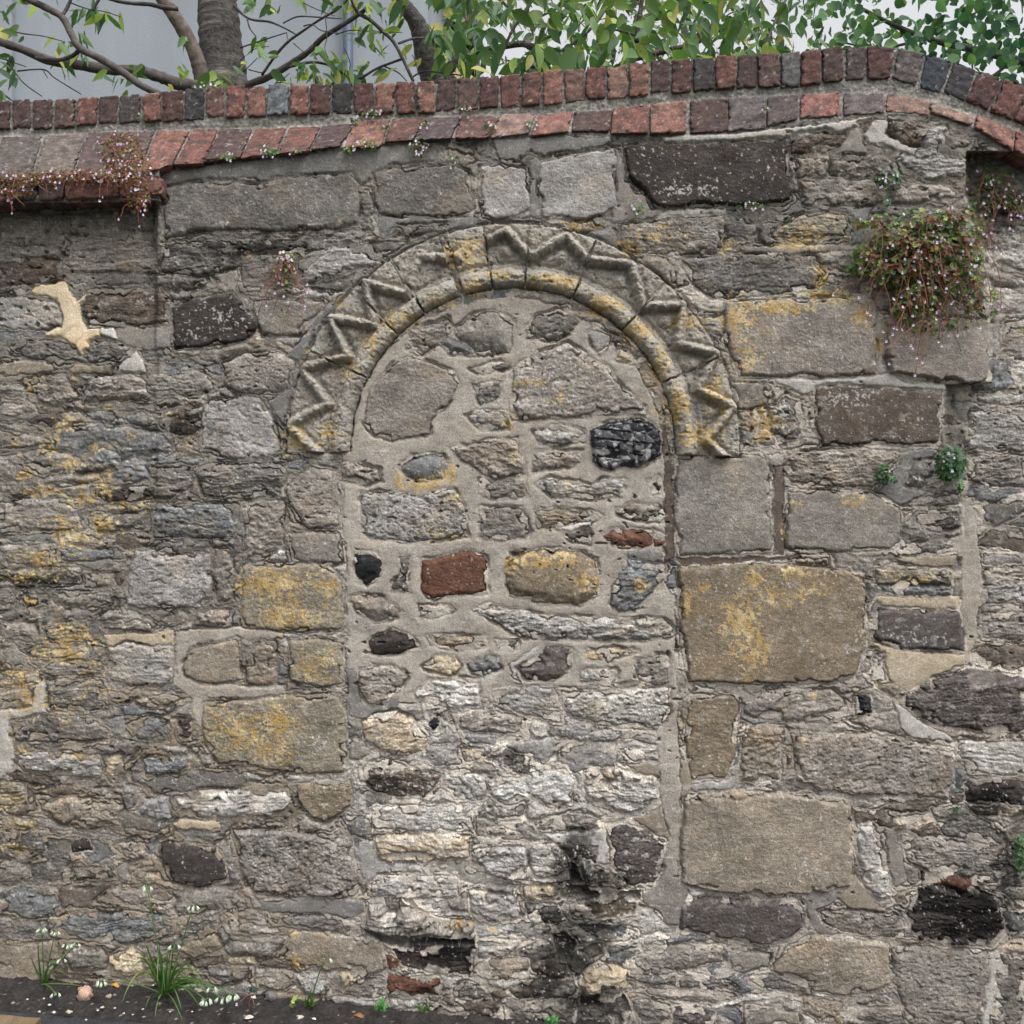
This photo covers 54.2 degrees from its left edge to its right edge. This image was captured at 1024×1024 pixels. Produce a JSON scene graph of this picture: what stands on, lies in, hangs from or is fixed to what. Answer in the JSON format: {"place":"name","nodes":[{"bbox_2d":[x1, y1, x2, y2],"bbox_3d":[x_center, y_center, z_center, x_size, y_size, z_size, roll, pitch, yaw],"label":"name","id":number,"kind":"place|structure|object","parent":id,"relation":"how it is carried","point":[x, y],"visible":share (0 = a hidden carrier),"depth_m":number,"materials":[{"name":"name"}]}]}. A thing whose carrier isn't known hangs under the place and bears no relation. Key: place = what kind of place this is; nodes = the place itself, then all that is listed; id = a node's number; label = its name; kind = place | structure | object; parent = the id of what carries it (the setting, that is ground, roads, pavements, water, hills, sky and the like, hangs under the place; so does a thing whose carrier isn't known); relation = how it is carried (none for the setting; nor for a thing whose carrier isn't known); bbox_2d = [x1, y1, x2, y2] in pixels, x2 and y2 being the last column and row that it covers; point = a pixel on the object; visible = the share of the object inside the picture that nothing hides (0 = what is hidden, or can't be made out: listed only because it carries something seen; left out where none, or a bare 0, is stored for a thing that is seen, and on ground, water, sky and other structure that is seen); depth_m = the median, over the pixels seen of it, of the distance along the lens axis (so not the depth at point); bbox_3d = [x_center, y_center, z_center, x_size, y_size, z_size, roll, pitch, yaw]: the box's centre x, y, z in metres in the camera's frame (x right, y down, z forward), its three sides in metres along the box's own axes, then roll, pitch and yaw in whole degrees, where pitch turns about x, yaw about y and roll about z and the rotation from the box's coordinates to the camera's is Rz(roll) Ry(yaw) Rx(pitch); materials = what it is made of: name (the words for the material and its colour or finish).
{"place":"outdoors","nodes":[
{"label":"outdoors","id":0,"kind":"place"},
{"bbox_2d":[0,1012,145,1023],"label":"pavement","id":1,"kind":"structure","parent":0,"point":[48,1019],"depth_m":2.85,"materials":[{"name":"stone"}]},
{"bbox_2d":[0,1015,40,1023],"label":"kerb","id":2,"kind":"structure","parent":1,"relation":"on","point":[7,1019],"depth_m":2.79,"materials":[{"name":"stone"}]},
{"bbox_2d":[0,976,616,1023],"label":"soil strip","id":3,"kind":"object","parent":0,"point":[16,993],"visible":0.45,"depth_m":2.95,"materials":[{"name":"black soil"}]},
{"bbox_2d":[30,927,80,997],"bbox_3d":[-1.346,1.322,2.928,0.189,0.196,0.094,0,0,27],"label":"white bell plant","id":4,"kind":"object","parent":3,"relation":"on","point":[44,981],"visible":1,"depth_m":2.96,"materials":[{"name":"green plant"}]},
{"bbox_2d":[76,985,93,1000],"bbox_3d":[-1.256,1.417,2.938,0.050,0.052,0.041,0,0,0],"label":"loose stone","id":5,"kind":"object","parent":3,"relation":"on","point":[85,993],"visible":1,"depth_m":2.93,"materials":[{"name":"beige stone"}]},
{"bbox_2d":[95,884,239,1017],"bbox_3d":[-0.994,1.271,2.888,0.405,0.358,0.186,0,0,26],"label":"white bell plant","id":6,"kind":"object","parent":3,"relation":"on","point":[163,982],"visible":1,"depth_m":2.93,"materials":[{"name":"green plant"}]},
{"bbox_2d":[235,985,258,1014],"bbox_3d":[-0.776,1.431,2.933,0.063,0.080,0.032,0,0,0],"label":"seedling","id":7,"kind":"object","parent":3,"relation":"on","point":[252,989],"visible":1,"depth_m":2.93,"materials":[{"name":"green plant"}]},
{"bbox_2d":[244,1015,253,1018],"bbox_3d":[-0.764,1.468,2.907,0.027,0.007,0.022,0,0,0],"label":"loose stone","id":8,"kind":"object","parent":3,"relation":"on","point":[249,1017],"visible":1,"depth_m":2.90,"materials":[{"name":"white stone"}]},
{"bbox_2d":[265,991,276,1001],"bbox_3d":[-0.722,1.452,2.995,0.037,0.030,0.030,0,0,0],"label":"loose stone","id":9,"kind":"object","parent":3,"relation":"on","point":[271,996],"visible":1,"depth_m":2.99,"materials":[{"name":"grey stone"}]},
{"bbox_2d":[289,995,298,1007],"bbox_3d":[-0.640,1.440,2.939,0.027,0.035,0.017,0,0,-33],"label":"seedling","id":10,"kind":"object","parent":3,"relation":"on","point":[293,999],"visible":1,"depth_m":2.94,"materials":[{"name":"green plant"}]},
{"bbox_2d":[296,957,332,1006],"bbox_3d":[-0.578,1.395,2.962,0.106,0.172,0.084,0,0,0],"label":"white bell plant","id":11,"kind":"object","parent":3,"relation":"on","point":[307,1003],"visible":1,"depth_m":2.96,"materials":[{"name":"green plant"}]},
{"bbox_2d":[354,1013,363,1017],"bbox_3d":[-0.452,1.487,2.953,0.030,0.013,0.013,0,0,0],"label":"fallen leaf","id":12,"kind":"object","parent":3,"relation":"on","point":[360,1015],"visible":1,"depth_m":2.95,"materials":[{"name":"orange plant"}]},
{"bbox_2d":[373,997,387,1011],"bbox_3d":[-0.387,1.454,2.946,0.047,0.044,0.021,0,0,0],"label":"clover weed","id":13,"kind":"object","parent":3,"relation":"on","point":[380,1003],"visible":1,"depth_m":2.95,"materials":[{"name":"green plant"}]},
{"bbox_2d":[414,1001,433,1012],"bbox_3d":[-0.265,1.484,2.986,0.067,0.055,0.038,0,0,0],"label":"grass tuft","id":14,"kind":"object","parent":3,"relation":"on","point":[426,1008],"visible":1,"depth_m":2.99,"materials":[{"name":"green plant"}]},
{"bbox_2d":[545,1015,558,1023],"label":"clover weed","id":15,"kind":"object","parent":3,"relation":"on","point":[554,1020],"visible":1,"depth_m":2.96,"materials":[{"name":"green plant"}]},
{"bbox_2d":[478,0,1023,83],"label":"sky","id":16,"kind":"structure","parent":0,"point":[910,10],"materials":[{"name":"white"}]},
{"bbox_3d":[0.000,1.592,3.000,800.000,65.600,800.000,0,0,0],"label":"ground","id":17,"kind":"structure","parent":0,"visible":0},
{"bbox_2d":[0,0,461,101],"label":"cherry tree","id":18,"kind":"object","parent":17,"relation":"on","point":[216,55],"visible":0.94,"depth_m":3.97,"materials":[{"name":"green plant"}]},
{"bbox_2d":[0,0,479,102],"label":"rendered house","id":19,"kind":"structure","parent":17,"relation":"on","point":[149,38],"depth_m":7.60,"materials":[{"name":"paint"}]},
{"bbox_2d":[0,46,1023,1023],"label":"stone wall","id":20,"kind":"structure","parent":17,"relation":"on","point":[513,568],"depth_m":3.00,"materials":[{"name":"stone"}]},
{"bbox_2d":[0,130,157,226],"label":"toadflax","id":21,"kind":"object","parent":20,"relation":"attached to","point":[102,175],"visible":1,"depth_m":2.91,"materials":[{"name":"green plant"}]},
{"bbox_2d":[191,81,222,94],"bbox_3d":[-0.932,-1.292,3.045,0.099,0.048,0.026,0,0,2],"label":"toadflax","id":22,"kind":"object","parent":20,"relation":"attached to","point":[201,82],"visible":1,"depth_m":3.05,"materials":[{"name":"green plant"}]},
{"bbox_2d":[219,153,237,170],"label":"toadflax","id":23,"kind":"object","parent":20,"relation":"attached to","point":[231,156],"visible":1,"depth_m":2.96,"materials":[{"name":"green plant"}]},
{"bbox_2d":[258,144,278,163],"bbox_3d":[-0.721,-1.063,2.970,0.067,0.070,0.046,0,0,0],"label":"toadflax","id":24,"kind":"object","parent":20,"relation":"attached to","point":[269,152],"visible":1,"depth_m":2.96,"materials":[{"name":"green plant"}]},
{"bbox_2d":[257,251,311,317],"bbox_3d":[-0.673,-0.675,2.955,0.161,0.209,0.070,0,0,0],"label":"toadflax","id":25,"kind":"object","parent":20,"relation":"attached to","point":[286,261],"visible":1,"depth_m":2.96,"materials":[{"name":"green plant"}]},
{"bbox_2d":[289,150,300,162],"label":"toadflax","id":26,"kind":"object","parent":20,"relation":"attached to","point":[291,152],"visible":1,"depth_m":2.95,"materials":[{"name":"green plant"}]},
{"bbox_2d":[341,143,355,153],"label":"toadflax","id":27,"kind":"object","parent":20,"relation":"attached to","point":[349,151],"visible":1,"depth_m":2.96,"materials":[{"name":"green plant"}]},
{"bbox_2d":[350,115,359,124],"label":"toadflax","id":28,"kind":"object","parent":20,"relation":"attached to","point":[356,120],"visible":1,"depth_m":3.03,"materials":[{"name":"green plant"}]},
{"bbox_2d":[356,138,379,149],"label":"toadflax","id":29,"kind":"object","parent":20,"relation":"attached to","point":[368,144],"visible":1,"depth_m":2.96,"materials":[{"name":"green plant"}]},
{"bbox_2d":[361,109,381,122],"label":"toadflax","id":30,"kind":"object","parent":20,"relation":"attached to","point":[374,114],"visible":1,"depth_m":3.04,"materials":[{"name":"green plant"}]},
{"bbox_2d":[378,123,389,133],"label":"toadflax","id":31,"kind":"object","parent":20,"relation":"attached to","point":[386,128],"visible":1,"depth_m":3.00,"materials":[{"name":"green plant"}]},
{"bbox_2d":[408,135,429,160],"bbox_3d":[-0.278,-1.078,2.975,0.067,0.089,0.031,0,0,0],"label":"toadflax","id":32,"kind":"object","parent":20,"relation":"attached to","point":[416,153],"visible":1,"depth_m":2.98,"materials":[{"name":"green plant"}]},
{"bbox_2d":[419,119,428,128],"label":"toadflax","id":33,"kind":"object","parent":20,"relation":"attached to","point":[421,124],"visible":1,"depth_m":3.01,"materials":[{"name":"green plant"}]},
{"bbox_2d":[447,156,458,168],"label":"toadflax","id":34,"kind":"object","parent":20,"relation":"attached to","point":[451,158],"visible":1,"depth_m":2.98,"materials":[{"name":"green plant"}]},
{"bbox_2d":[458,105,474,121],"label":"toadflax","id":35,"kind":"object","parent":20,"relation":"attached to","point":[467,111],"visible":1,"depth_m":3.03,"materials":[{"name":"green plant"}]},
{"bbox_2d":[483,121,498,133],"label":"toadflax","id":36,"kind":"object","parent":20,"relation":"attached to","point":[491,125],"visible":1,"depth_m":2.99,"materials":[{"name":"green plant"}]},
{"bbox_2d":[524,119,539,129],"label":"toadflax","id":37,"kind":"object","parent":20,"relation":"attached to","point":[531,124],"visible":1,"depth_m":2.99,"materials":[{"name":"green plant"}]},
{"bbox_2d":[629,198,643,218],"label":"toadflax","id":38,"kind":"object","parent":20,"relation":"attached to","point":[634,209],"visible":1,"depth_m":2.97,"materials":[{"name":"green plant"}]},
{"bbox_2d":[736,201,764,216],"bbox_3d":[0.714,-0.902,2.971,0.098,0.051,0.026,0,0,0],"label":"toadflax","id":39,"kind":"object","parent":20,"relation":"attached to","point":[750,206],"visible":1,"depth_m":2.97,"materials":[{"name":"green plant"}]},
{"bbox_2d":[759,105,769,113],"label":"toadflax","id":40,"kind":"object","parent":20,"relation":"attached to","point":[766,109],"visible":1,"depth_m":2.98,"materials":[{"name":"green plant"}]},
{"bbox_2d":[880,195,891,207],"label":"toadflax","id":41,"kind":"object","parent":20,"relation":"attached to","point":[885,201],"visible":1,"depth_m":2.98,"materials":[{"name":"green plant"}]},
{"bbox_2d":[875,464,897,485],"bbox_3d":[1.117,-0.111,2.980,0.062,0.068,0.029,0,0,0],"label":"toadflax","id":42,"kind":"object","parent":20,"relation":"attached to","point":[885,480],"visible":1,"depth_m":2.98,"materials":[{"name":"green plant"}]},
{"bbox_2d":[875,170,901,196],"bbox_3d":[1.122,-0.979,2.973,0.085,0.079,0.030,0,0,0],"label":"toadflax","id":43,"kind":"object","parent":20,"relation":"attached to","point":[896,176],"visible":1,"depth_m":2.98,"materials":[{"name":"green plant"}]},
{"bbox_2d":[832,205,1023,376],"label":"toadflax","id":44,"kind":"object","parent":20,"relation":"attached to","point":[932,269],"visible":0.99,"depth_m":2.94,"materials":[{"name":"green plant"}]},
{"bbox_2d":[934,445,967,492],"bbox_3d":[1.333,-0.130,3.004,0.172,0.147,0.071,0,0,-42],"label":"toadflax","id":45,"kind":"object","parent":20,"relation":"attached to","point":[949,463],"visible":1,"depth_m":2.96,"materials":[{"name":"green plant"}]},
{"bbox_2d":[952,806,960,813],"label":"toadflax","id":46,"kind":"object","parent":20,"relation":"attached to","point":[958,808],"visible":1,"depth_m":2.98,"materials":[{"name":"green plant"}]},
{"bbox_2d":[963,168,1023,270],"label":"toadflax","id":47,"kind":"object","parent":20,"relation":"attached to","point":[989,180],"visible":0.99,"depth_m":3.05,"materials":[{"name":"green plant"}]},
{"bbox_2d":[1011,834,1023,879],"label":"toadflax","id":48,"kind":"object","parent":20,"relation":"attached to","point":[1020,856],"visible":1,"depth_m":3.04,"materials":[{"name":"green plant"}]},
{"bbox_2d":[392,0,828,83],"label":"cherry tree","id":49,"kind":"object","parent":17,"relation":"on","point":[638,36],"visible":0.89,"depth_m":3.94,"materials":[{"name":"green plant"}]},
{"bbox_2d":[776,0,1023,85],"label":"broadleaf tree","id":50,"kind":"object","parent":17,"relation":"on","point":[1005,57],"visible":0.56,"depth_m":7.09,"materials":[{"name":"green plant"}]}
]}

